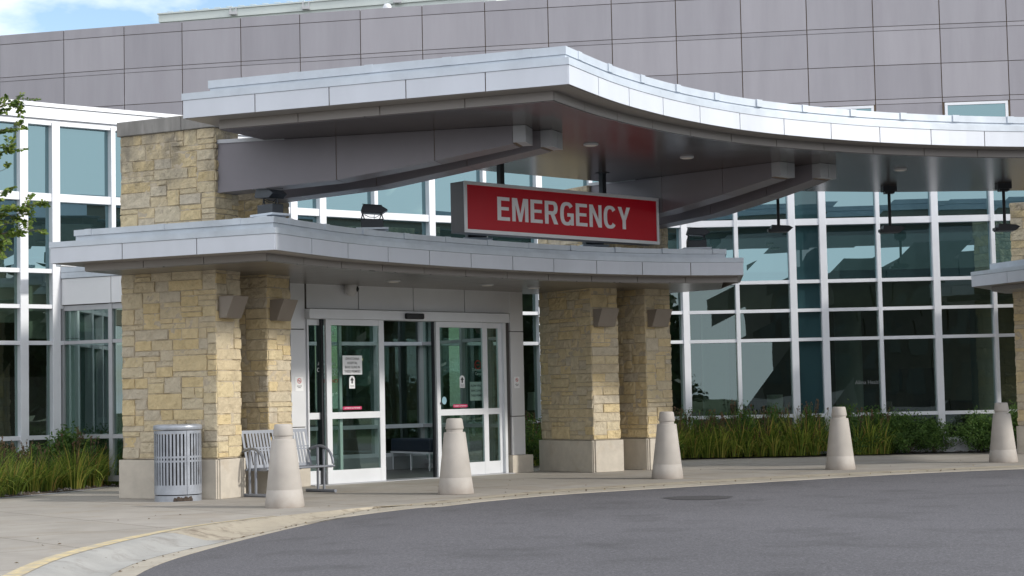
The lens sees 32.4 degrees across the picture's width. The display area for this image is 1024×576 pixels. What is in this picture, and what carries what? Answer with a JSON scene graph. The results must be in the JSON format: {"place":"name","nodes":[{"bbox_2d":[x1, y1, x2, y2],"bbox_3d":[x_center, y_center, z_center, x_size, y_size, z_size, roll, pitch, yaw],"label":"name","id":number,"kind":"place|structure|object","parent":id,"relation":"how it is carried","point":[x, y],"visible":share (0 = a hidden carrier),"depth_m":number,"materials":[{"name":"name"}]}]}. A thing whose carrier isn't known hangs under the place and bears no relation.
{"place":"outdoors","nodes":[
{"label":"outdoors","id":0,"kind":"place"},
{"bbox_2d":[0,0,311,35],"label":"sky","id":1,"kind":"structure","parent":0,"point":[16,16],"materials":[{"name":"blue"}]},
{"bbox_2d":[0,452,1023,575],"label":"sidewalk","id":2,"kind":"structure","parent":0,"point":[69,521],"depth_m":25.59,"materials":[{"name":"concrete"}]},
{"bbox_2d":[0,92,50,259],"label":"ash tree","id":3,"kind":"object","parent":2,"relation":"on","point":[23,209],"visible":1,"depth_m":22.17,"materials":[{"name":"green plant"}]},
{"bbox_2d":[0,483,118,497],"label":"mulch bed","id":4,"kind":"object","parent":2,"relation":"on","point":[59,489],"visible":0.43,"depth_m":28.85,"materials":[{"name":"soil"}]},
{"bbox_2d":[0,453,24,496],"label":"daylily clump","id":5,"kind":"object","parent":4,"relation":"on","point":[2,488],"visible":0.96,"depth_m":27.49,"materials":[{"name":"green plant"}]},
{"bbox_2d":[0,441,50,494],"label":"daylily clump","id":6,"kind":"object","parent":4,"relation":"on","point":[10,490],"visible":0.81,"depth_m":27.99,"materials":[{"name":"green plant"}]},
{"bbox_2d":[1,442,77,491],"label":"daylily clump","id":7,"kind":"object","parent":4,"relation":"on","point":[34,484],"visible":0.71,"depth_m":28.71,"materials":[{"name":"green plant"}]},
{"bbox_2d":[18,442,68,487],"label":"shrub","id":8,"kind":"object","parent":4,"relation":"on","point":[34,449],"visible":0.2,"depth_m":30.11,"materials":[{"name":"green plant"}]},
{"bbox_2d":[32,445,85,491],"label":"daylily clump","id":9,"kind":"object","parent":4,"relation":"on","point":[52,485],"visible":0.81,"depth_m":28.89,"materials":[{"name":"green plant"}]},
{"bbox_2d":[41,439,86,488],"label":"daylily clump","id":10,"kind":"object","parent":4,"relation":"on","point":[59,485],"visible":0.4,"depth_m":29.69,"materials":[{"name":"green plant"}]},
{"bbox_2d":[35,421,105,484],"bbox_3d":[-7.742,2.881,30.602,1.516,1.144,1.460,-1,-4,-5],"label":"shrub","id":11,"kind":"object","parent":4,"relation":"on","point":[68,439],"visible":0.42,"depth_m":30.47,"materials":[{"name":"green plant"}]},
{"bbox_2d":[41,426,118,488],"bbox_3d":[-7.286,2.861,29.771,1.630,1.058,1.588,-2,-4,7],"label":"daylily clump","id":12,"kind":"object","parent":4,"relation":"on","point":[74,482],"visible":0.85,"depth_m":29.59,"materials":[{"name":"green plant"}]},
{"bbox_2d":[69,436,116,486],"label":"daylily clump","id":13,"kind":"object","parent":4,"relation":"on","point":[92,481],"visible":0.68,"depth_m":30.18,"materials":[{"name":"green plant"}]},
{"bbox_2d":[2,516,270,575],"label":"kerb","id":14,"kind":"structure","parent":2,"relation":"on","point":[109,560],"depth_m":17.15,"materials":[{"name":"concrete"}]},
{"bbox_2d":[153,424,201,501],"bbox_3d":[-4.878,2.545,25.698,0.704,1.112,0.704,-1,-4,0],"label":"litter bin","id":15,"kind":"object","parent":2,"relation":"on","point":[177,462],"visible":1,"depth_m":25.42,"materials":[{"name":"silver metal"}]},
{"bbox_2d":[117,115,245,498],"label":"stone pier","id":16,"kind":"structure","parent":2,"relation":"on","point":[181,348],"depth_m":26.34,"materials":[{"name":"stone"}]},
{"bbox_2d":[219,295,248,318],"bbox_3d":[-4.143,0.286,26.139,0.298,0.325,0.400,-3,-4,25],"label":"wall sconce","id":17,"kind":"object","parent":16,"relation":"attached to","point":[231,306],"depth_m":26.00,"materials":[{"name":"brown metal"}]},
{"bbox_2d":[216,125,532,194],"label":"canopy beam","id":18,"kind":"structure","parent":16,"relation":"attached to","point":[247,165],"depth_m":25.69,"materials":[{"name":"metal"}]},
{"bbox_2d":[181,46,1023,191],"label":"entrance canopy","id":19,"kind":"object","parent":18,"relation":"on","point":[634,126],"visible":0.97,"depth_m":25.74,"materials":[{"name":"silver metal"}]},
{"bbox_2d":[450,162,659,245],"bbox_3d":[0.807,-1.429,29.857,4.604,1.219,0.347,2,-5,-43],"label":"emergency sign","id":20,"kind":"object","parent":19,"relation":"hanging from","point":[500,208],"visible":0.99,"depth_m":29.51,"materials":[{"name":"metal"}]},
{"bbox_2d":[767,199,792,232],"bbox_3d":[5.098,-1.478,33.559,0.470,0.833,0.280,-1,-4,0],"label":"hanging floodlight","id":21,"kind":"object","parent":19,"relation":"hanging from","point":[778,228],"visible":0.57,"depth_m":33.40,"materials":[{"name":"black metal"}]},
{"bbox_2d":[878,186,904,233],"bbox_3d":[7.220,-1.495,33.558,0.470,0.888,0.280,-1,-4,0],"label":"hanging floodlight","id":22,"kind":"object","parent":19,"relation":"hanging from","point":[889,227],"visible":1,"depth_m":33.45,"materials":[{"name":"black metal"}]},
{"bbox_2d":[992,183,1019,231],"bbox_3d":[9.404,-1.533,33.557,0.470,0.903,0.280,-1,-4,0],"label":"hanging floodlight","id":23,"kind":"object","parent":19,"relation":"hanging from","point":[1003,188],"visible":1,"depth_m":33.45,"materials":[{"name":"black metal"}]},
{"bbox_2d":[237,193,292,493],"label":"stone pier","id":24,"kind":"structure","parent":2,"relation":"on","point":[265,381],"depth_m":27.21,"materials":[{"name":"stone"}]},
{"bbox_2d":[270,299,297,320],"bbox_3d":[-3.547,0.345,27.293,0.298,0.325,0.400,-3,-4,25],"label":"wall sconce","id":25,"kind":"object","parent":24,"relation":"attached to","point":[282,309],"depth_m":27.15,"materials":[{"name":"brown metal"}]},
{"bbox_2d":[268,130,562,202],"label":"canopy beam","id":26,"kind":"structure","parent":24,"relation":"attached to","point":[546,141],"depth_m":26.33,"materials":[{"name":"metal"}]},
{"bbox_2d":[265,424,304,508],"bbox_3d":[-3.049,2.373,23.531,0.532,1.110,0.532,-2,-3,0],"label":"bollard","id":27,"kind":"object","parent":2,"relation":"on","point":[284,487],"visible":1,"depth_m":23.36,"materials":[{"name":"concrete"}]},
{"bbox_2d":[242,428,336,497],"bbox_3d":[-3.414,2.643,26.738,0.662,0.985,1.414,-4,-5,42],"label":"park bench","id":28,"kind":"object","parent":2,"relation":"on","point":[256,466],"visible":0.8,"depth_m":26.74,"materials":[{"name":"silver metal"}]},
{"bbox_2d":[56,264,532,486],"bbox_3d":[-3.751,1.465,31.747,8.384,3.970,4.534,2,-4,-37],"label":"entrance vestibule","id":29,"kind":"object","parent":2,"relation":"on","point":[91,361],"visible":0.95,"depth_m":31.01,"materials":[{"name":"metal"}]},
{"bbox_2d":[342,355,361,374],"bbox_3d":[-2.719,1.312,29.975,0.004,0.325,0.430,-5,-5,45],"label":"notice sign","id":30,"kind":"object","parent":29,"relation":"attached to","point":[352,365],"visible":1,"depth_m":29.97,"materials":[{"name":"paper"}]},
{"bbox_2d":[324,319,385,483],"bbox_3d":[-2.666,1.921,29.984,0.050,2.765,1.284,-5,-5,45],"label":"sliding door","id":31,"kind":"structure","parent":29,"relation":"in","point":[367,474],"depth_m":29.92,"materials":[{"name":"metal"}]},
{"bbox_2d":[49,216,743,293],"bbox_3d":[-1.299,-0.391,29.861,13.627,0.592,5.467,2,-5,-44],"label":"door canopy","id":32,"kind":"object","parent":29,"relation":"attached to","point":[300,251],"visible":0.98,"depth_m":27.18,"materials":[{"name":"silver metal"}]},
{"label":"mounting curb","id":33,"kind":"structure","parent":32,"relation":"on","visible":0},
{"bbox_2d":[250,188,290,216],"bbox_3d":[-3.446,-1.229,25.028,0.500,0.425,0.360,-5,-5,43],"label":"floodlight","id":34,"kind":"object","parent":33,"relation":"on","point":[273,209],"visible":0.97,"depth_m":24.92,"materials":[{"name":"black metal"}]},
{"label":"mounting curb","id":35,"kind":"structure","parent":32,"relation":"on","visible":0},
{"bbox_2d":[356,204,388,230],"bbox_3d":[-2.175,-1.111,27.353,0.500,0.425,0.360,-1,-4,-5],"label":"floodlight","id":36,"kind":"object","parent":35,"relation":"on","point":[375,209],"visible":0.98,"depth_m":27.24,"materials":[{"name":"black metal"}]},
{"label":"mounting curb","id":37,"kind":"structure","parent":32,"relation":"on","visible":0},
{"bbox_2d":[682,227,711,248],"bbox_3d":[3.355,-0.911,32.030,0.500,0.425,0.360,-1,-4,-3],"label":"floodlight","id":38,"kind":"object","parent":37,"relation":"on","point":[697,244],"visible":0.96,"depth_m":31.92,"materials":[{"name":"black metal"}]},
{"bbox_2d":[390,438,442,470],"bbox_3d":[-1.807,3.280,34.771,0.500,0.618,1.500,1,-4,-34],"label":"waiting bench","id":39,"kind":"object","parent":29,"relation":"on","point":[411,446],"visible":0.84,"depth_m":34.63,"materials":[{"name":"black plastic"}]},
{"bbox_2d":[434,322,489,476],"bbox_3d":[-0.893,1.999,31.835,0.070,2.765,1.271,-5,-5,45],"label":"sliding door","id":40,"kind":"structure","parent":29,"relation":"in","point":[483,467],"depth_m":31.95,"materials":[{"name":"metal"}]},
{"bbox_2d":[470,382,481,400],"bbox_3d":[-0.638,1.887,32.191,0.004,0.340,0.360,-5,-5,45],"label":"notice sign","id":41,"kind":"object","parent":29,"relation":"attached to","point":[475,391],"visible":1,"depth_m":32.17,"materials":[{"name":"paper"}]},
{"bbox_2d":[438,418,473,494],"bbox_3d":[-0.838,2.476,25.943,0.532,1.110,0.532,-3,-4,15],"label":"bollard","id":42,"kind":"object","parent":2,"relation":"on","point":[455,474],"visible":1,"depth_m":25.77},
{"bbox_2d":[0,0,1023,470],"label":"hospital building","id":43,"kind":"structure","parent":2,"relation":"on","point":[830,300],"depth_m":38.66,"materials":[{"name":"white metal"}]},
{"bbox_2d":[0,122,17,454],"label":"window","id":44,"kind":"structure","parent":43,"relation":"in","point":[8,177],"depth_m":30.70,"materials":[{"name":"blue glass"}]},
{"bbox_2d":[28,124,49,455],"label":"window","id":45,"kind":"structure","parent":43,"relation":"in","point":[38,135],"depth_m":31.09,"materials":[{"name":"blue glass"}]},
{"bbox_2d":[60,127,107,241],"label":"window","id":46,"kind":"structure","parent":43,"relation":"in","point":[83,152],"depth_m":31.74,"materials":[{"name":"blue glass"}]},
{"bbox_2d":[115,132,121,226],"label":"window","id":47,"kind":"structure","parent":43,"relation":"in","point":[117,139],"depth_m":32.17,"materials":[{"name":"blue glass"}]},
{"bbox_2d":[298,199,317,455],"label":"window","id":48,"kind":"structure","parent":43,"relation":"in","point":[313,396],"depth_m":34.46,"materials":[{"name":"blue glass"}]},
{"bbox_2d":[157,0,500,22],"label":"rooftop enclosure","id":49,"kind":"object","parent":43,"relation":"on","point":[279,8],"visible":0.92,"depth_m":60.95,"materials":[{"name":"metal"}]},
{"bbox_2d":[326,192,374,454],"bbox_3d":[-3.269,0.274,35.037,1.246,6.065,0.009,1,-4,-37],"label":"window","id":50,"kind":"structure","parent":43,"relation":"in","point":[355,441],"depth_m":35.05,"materials":[{"name":"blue glass"}]},
{"bbox_2d":[378,181,429,452],"bbox_3d":[-2.226,0.300,35.814,1.357,6.065,0.011,1,-4,-36],"label":"window","id":51,"kind":"structure","parent":43,"relation":"in","point":[401,373],"depth_m":35.78,"materials":[{"name":"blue glass"}]},
{"bbox_2d":[435,170,482,435],"bbox_3d":[-1.135,0.324,36.559,1.288,6.065,0.011,1,-4,-32],"label":"window","id":52,"kind":"structure","parent":43,"relation":"in","point":[450,355],"depth_m":36.51,"materials":[{"name":"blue glass"}]},
{"bbox_2d":[486,171,537,441],"bbox_3d":[-0.015,0.341,37.222,1.317,6.065,0.009,1,-4,-29],"label":"window","id":53,"kind":"structure","parent":43,"relation":"in","point":[528,300],"depth_m":37.35,"materials":[{"name":"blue glass"}]},
{"bbox_2d":[542,176,586,189],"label":"window","id":54,"kind":"structure","parent":43,"relation":"in","point":[547,182],"depth_m":37.95,"materials":[{"name":"blue glass"}]},
{"bbox_2d":[667,228,683,433],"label":"window","id":55,"kind":"structure","parent":43,"relation":"in","point":[673,233],"depth_m":38.54,"materials":[{"name":"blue glass"}]},
{"bbox_2d":[687,214,737,429],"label":"window","id":56,"kind":"structure","parent":43,"relation":"in","point":[713,365],"depth_m":38.60,"materials":[{"name":"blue glass"}]},
{"bbox_2d":[737,196,792,434],"bbox_3d":[5.560,0.314,38.668,1.229,6.065,0.010,-1,-4,0],"label":"window","id":57,"kind":"structure","parent":43,"relation":"in","point":[766,366],"depth_m":38.65,"materials":[{"name":"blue glass"}]},
{"bbox_2d":[794,191,823,424],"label":"window","id":58,"kind":"structure","parent":43,"relation":"in","point":[805,202],"depth_m":38.67,"materials":[{"name":"blue glass"}]},
{"bbox_2d":[825,192,880,423],"bbox_3d":[7.459,0.274,38.656,1.212,6.065,0.011,-1,-4,1],"label":"window","id":59,"kind":"structure","parent":43,"relation":"in","point":[851,249],"depth_m":38.65,"materials":[{"name":"clear glass"}]},
{"bbox_2d":[879,192,936,437],"bbox_3d":[8.687,0.246,38.628,1.244,6.065,0.011,-1,-4,1],"label":"window","id":60,"kind":"structure","parent":43,"relation":"in","point":[910,375],"depth_m":38.61,"materials":[{"name":"clear glass"}]},
{"bbox_2d":[937,191,995,436],"bbox_3d":[9.935,0.218,38.597,1.254,6.065,0.010,-1,-4,2],"label":"window","id":61,"kind":"structure","parent":43,"relation":"in","point":[964,247],"depth_m":38.58,"materials":[{"name":"clear glass"}]},
{"bbox_2d":[944,100,1007,116],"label":"upper window","id":62,"kind":"structure","parent":43,"relation":"in","point":[980,108],"depth_m":53.18,"materials":[{"name":"blue glass"}]},
{"bbox_2d":[993,191,1023,426],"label":"window","id":63,"kind":"structure","parent":43,"relation":"in","point":[1007,353],"depth_m":38.54,"materials":[{"name":"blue glass"}]},
{"bbox_2d":[538,185,623,472],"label":"stone pier","id":64,"kind":"structure","parent":2,"relation":"on","point":[580,406],"depth_m":32.56,"materials":[{"name":"stone"}]},
{"bbox_2d":[593,308,618,326],"bbox_3d":[1.722,0.545,32.302,0.400,0.325,0.298,1,-4,-35],"label":"wall sconce","id":65,"kind":"object","parent":64,"relation":"attached to","point":[604,317],"depth_m":32.23,"materials":[{"name":"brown metal"}]},
{"bbox_2d":[589,162,794,216],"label":"canopy beam","id":66,"kind":"structure","parent":64,"relation":"attached to","point":[677,194],"depth_m":30.77,"materials":[{"name":"metal"}]},
{"bbox_2d":[164,465,1023,539],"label":"kerb","id":67,"kind":"structure","parent":2,"relation":"on","point":[231,530],"depth_m":21.89,"materials":[{"name":"concrete"}]},
{"bbox_2d":[615,228,672,469],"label":"stone pier","id":68,"kind":"structure","parent":2,"relation":"on","point":[645,376],"depth_m":33.09,"materials":[{"name":"stone"}]},
{"bbox_2d":[647,309,671,326],"bbox_3d":[2.764,0.565,32.966,0.400,0.325,0.298,2,-5,-38],"label":"wall sconce","id":69,"kind":"object","parent":68,"relation":"attached to","point":[658,317],"depth_m":32.88,"materials":[{"name":"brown metal"}]},
{"bbox_2d":[659,163,836,228],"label":"canopy beam","id":70,"kind":"structure","parent":68,"relation":"attached to","point":[808,176],"depth_m":31.03,"materials":[{"name":"metal"}]},
{"bbox_2d":[651,411,682,478],"bbox_3d":[2.583,2.615,29.323,0.532,1.110,0.532,-3,-4,31],"label":"bollard","id":71,"kind":"object","parent":2,"relation":"on","point":[667,464],"visible":1,"depth_m":29.16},
{"bbox_2d":[825,407,855,469],"bbox_3d":[5.834,2.671,31.335,0.532,1.110,0.532,2,-4,-43],"label":"bollard","id":72,"kind":"object","parent":2,"relation":"on","point":[840,455],"visible":1,"depth_m":31.17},
{"bbox_2d":[681,450,1016,458],"bbox_3d":[6.430,3.583,37.690,15.459,0.054,2.501,0,-4,-14],"label":"mulch bed","id":73,"kind":"object","parent":2,"relation":"on","point":[826,454],"visible":0.1,"depth_m":38.11,"materials":[{"name":"soil"}]},
{"bbox_2d":[469,414,497,460],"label":"shrub","id":74,"kind":"object","parent":73,"relation":"on","point":[475,442],"visible":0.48,"depth_m":35.00,"materials":[{"name":"green plant"}]},
{"bbox_2d":[678,422,706,457],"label":"daylily clump","id":75,"kind":"object","parent":73,"relation":"on","point":[694,454],"visible":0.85,"depth_m":37.42,"materials":[{"name":"green plant"}]},
{"bbox_2d":[676,404,710,456],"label":"shrub","id":76,"kind":"object","parent":73,"relation":"on","point":[696,421],"visible":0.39,"depth_m":37.94,"materials":[{"name":"green plant"}]},
{"bbox_2d":[682,409,718,446],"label":"daylily clump","id":77,"kind":"object","parent":73,"relation":"on","point":[709,420],"visible":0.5,"depth_m":37.78,"materials":[{"name":"green plant"}]},
{"bbox_2d":[693,419,734,457],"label":"daylily clump","id":78,"kind":"object","parent":73,"relation":"on","point":[705,452],"visible":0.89,"depth_m":37.44,"materials":[{"name":"green plant"}]},
{"bbox_2d":[690,411,746,457],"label":"daylily clump","id":79,"kind":"object","parent":73,"relation":"on","point":[721,452],"visible":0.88,"depth_m":37.44,"materials":[{"name":"green plant"}]},
{"bbox_2d":[715,419,753,456],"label":"daylily clump","id":80,"kind":"object","parent":73,"relation":"on","point":[733,451],"visible":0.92,"depth_m":37.47,"materials":[{"name":"green plant"}]},
{"bbox_2d":[702,399,771,452],"bbox_3d":[4.810,2.974,38.002,1.784,1.177,1.831,1,-4,-29],"label":"daylily clump","id":81,"kind":"object","parent":73,"relation":"on","point":[735,416],"visible":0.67,"depth_m":37.68,"materials":[{"name":"green plant"}]},
{"bbox_2d":[723,400,758,455],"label":"shrub","id":82,"kind":"object","parent":73,"relation":"on","point":[745,417],"visible":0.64,"depth_m":37.93,"materials":[{"name":"green plant"}]},
{"bbox_2d":[736,425,762,456],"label":"daylily clump","id":83,"kind":"object","parent":73,"relation":"on","point":[747,449],"visible":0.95,"depth_m":37.47,"materials":[{"name":"green plant"}]},
{"bbox_2d":[746,427,770,456],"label":"daylily clump","id":84,"kind":"object","parent":73,"relation":"on","point":[762,451],"visible":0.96,"depth_m":37.53,"materials":[{"name":"green plant"}]},
{"bbox_2d":[742,406,786,452],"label":"daylily clump","id":85,"kind":"object","parent":73,"relation":"on","point":[771,432],"visible":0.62,"depth_m":37.66,"materials":[{"name":"green plant"}]},
{"bbox_2d":[753,402,790,454],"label":"shrub","id":86,"kind":"object","parent":73,"relation":"on","point":[775,416],"visible":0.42,"depth_m":38.01,"materials":[{"name":"green plant"}]},
{"bbox_2d":[751,416,797,455],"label":"daylily clump","id":87,"kind":"object","parent":73,"relation":"on","point":[774,450],"visible":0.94,"depth_m":37.46,"materials":[{"name":"green plant"}]},
{"bbox_2d":[767,426,804,455],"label":"daylily clump","id":88,"kind":"object","parent":73,"relation":"on","point":[786,450],"visible":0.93,"depth_m":37.49,"materials":[{"name":"green plant"}]},
{"bbox_2d":[755,403,826,451],"bbox_3d":[5.968,2.993,37.860,1.965,1.074,1.615,1,-4,-26],"label":"daylily clump","id":89,"kind":"object","parent":73,"relation":"on","point":[789,426],"visible":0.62,"depth_m":37.68,"materials":[{"name":"green plant"}]},
{"bbox_2d":[761,399,828,451],"bbox_3d":[6.336,2.956,37.932,2.037,1.142,1.977,-2,-4,6],"label":"daylily clump","id":90,"kind":"object","parent":73,"relation":"on","point":[799,432],"visible":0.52,"depth_m":37.65,"materials":[{"name":"green plant"}]},
{"bbox_2d":[782,417,822,455],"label":"daylily clump","id":91,"kind":"object","parent":73,"relation":"on","point":[801,450],"visible":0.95,"depth_m":37.43,"materials":[{"name":"green plant"}]},
{"bbox_2d":[791,403,827,455],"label":"shrub","id":92,"kind":"object","parent":73,"relation":"on","point":[808,418],"visible":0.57,"depth_m":37.86,"materials":[{"name":"green plant"}]},
{"bbox_2d":[794,424,827,454],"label":"daylily clump","id":93,"kind":"object","parent":73,"relation":"on","point":[813,451],"visible":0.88,"depth_m":37.48,"materials":[{"name":"green plant"}]},
{"bbox_2d":[801,403,829,451],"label":"daylily clump","id":94,"kind":"object","parent":73,"relation":"on","point":[824,442],"visible":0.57,"depth_m":37.72,"materials":[{"name":"green plant"}]},
{"bbox_2d":[823,403,873,453],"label":"shrub","id":95,"kind":"object","parent":73,"relation":"on","point":[851,426],"visible":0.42,"depth_m":37.75,"materials":[{"name":"green plant"}]},
{"bbox_2d":[848,408,887,454],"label":"daylily clump","id":96,"kind":"object","parent":73,"relation":"on","point":[855,452],"visible":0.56,"depth_m":37.64,"materials":[{"name":"green plant"}]},
{"bbox_2d":[851,407,903,454],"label":"daylily clump","id":97,"kind":"object","parent":73,"relation":"on","point":[871,450],"visible":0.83,"depth_m":37.63,"materials":[{"name":"green plant"}]},
{"bbox_2d":[853,404,913,451],"bbox_3d":[7.979,3.046,38.112,1.536,1.096,1.432,-4,-5,39],"label":"shrub","id":98,"kind":"object","parent":73,"relation":"on","point":[886,423],"visible":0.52,"depth_m":37.94,"materials":[{"name":"green plant"}]},
{"bbox_2d":[857,407,909,453],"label":"daylily clump","id":99,"kind":"object","parent":73,"relation":"on","point":[883,450],"visible":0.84,"depth_m":37.66,"materials":[{"name":"green plant"}]},
{"bbox_2d":[883,406,941,452],"bbox_3d":[8.605,3.062,37.980,1.580,1.019,1.395,-1,-4,-1],"label":"shrub","id":100,"kind":"object","parent":73,"relation":"on","point":[914,431],"visible":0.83,"depth_m":37.84,"materials":[{"name":"green plant"}]},
{"bbox_2d":[912,413,956,451],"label":"shrub","id":101,"kind":"object","parent":73,"relation":"on","point":[938,430],"visible":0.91,"depth_m":37.96,"materials":[{"name":"green plant"}]},
{"bbox_2d":[949,405,992,451],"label":"shrub","id":102,"kind":"object","parent":73,"relation":"on","point":[977,435],"visible":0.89,"depth_m":37.80,"materials":[{"name":"green plant"}]},
{"bbox_2d":[986,400,1018,448],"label":"shrub","id":103,"kind":"object","parent":73,"relation":"on","point":[1012,412],"visible":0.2,"depth_m":37.79,"materials":[{"name":"green plant"}]},
{"bbox_2d":[989,402,1017,462],"bbox_3d":[9.169,2.699,32.910,0.532,1.110,0.532,0,-3,-28],"label":"bollard","id":104,"kind":"object","parent":2,"relation":"on","point":[1002,447],"visible":1,"depth_m":32.74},
{"bbox_2d":[1009,202,1023,453],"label":"stone pier","id":105,"kind":"structure","parent":2,"relation":"on","point":[1017,235],"depth_m":36.83,"materials":[{"name":"stone"}]},
{"bbox_2d":[971,259,1023,293],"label":"side canopy","id":106,"kind":"object","parent":105,"relation":"attached to","point":[1007,277],"visible":1,"depth_m":35.89,"materials":[{"name":"silver metal"}]},
{"bbox_2d":[481,414,542,465],"bbox_3d":[0.146,2.991,35.030,1.494,1.154,1.346,-4,-4,36],"label":"shrub","id":107,"kind":"object","parent":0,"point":[532,444],"visible":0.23,"depth_m":34.77,"materials":[{"name":"green plant"}]},
{"bbox_2d":[136,469,1023,575],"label":"road","id":108,"kind":"structure","parent":0,"point":[965,523],"depth_m":17.71,"materials":[{"name":"asphalt"}]},
{"bbox_2d":[110,467,1023,575],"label":"gutter","id":109,"kind":"object","parent":108,"relation":"on","point":[138,568],"visible":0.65,"depth_m":23.96,"materials":[{"name":"concrete"}]},
{"bbox_2d":[665,496,732,499],"bbox_3d":[2.519,2.827,23.722,0.954,0.001,0.929,-1,-4,0],"label":"asphalt patch","id":110,"kind":"object","parent":108,"relation":"on","point":[697,497],"visible":1,"depth_m":23.71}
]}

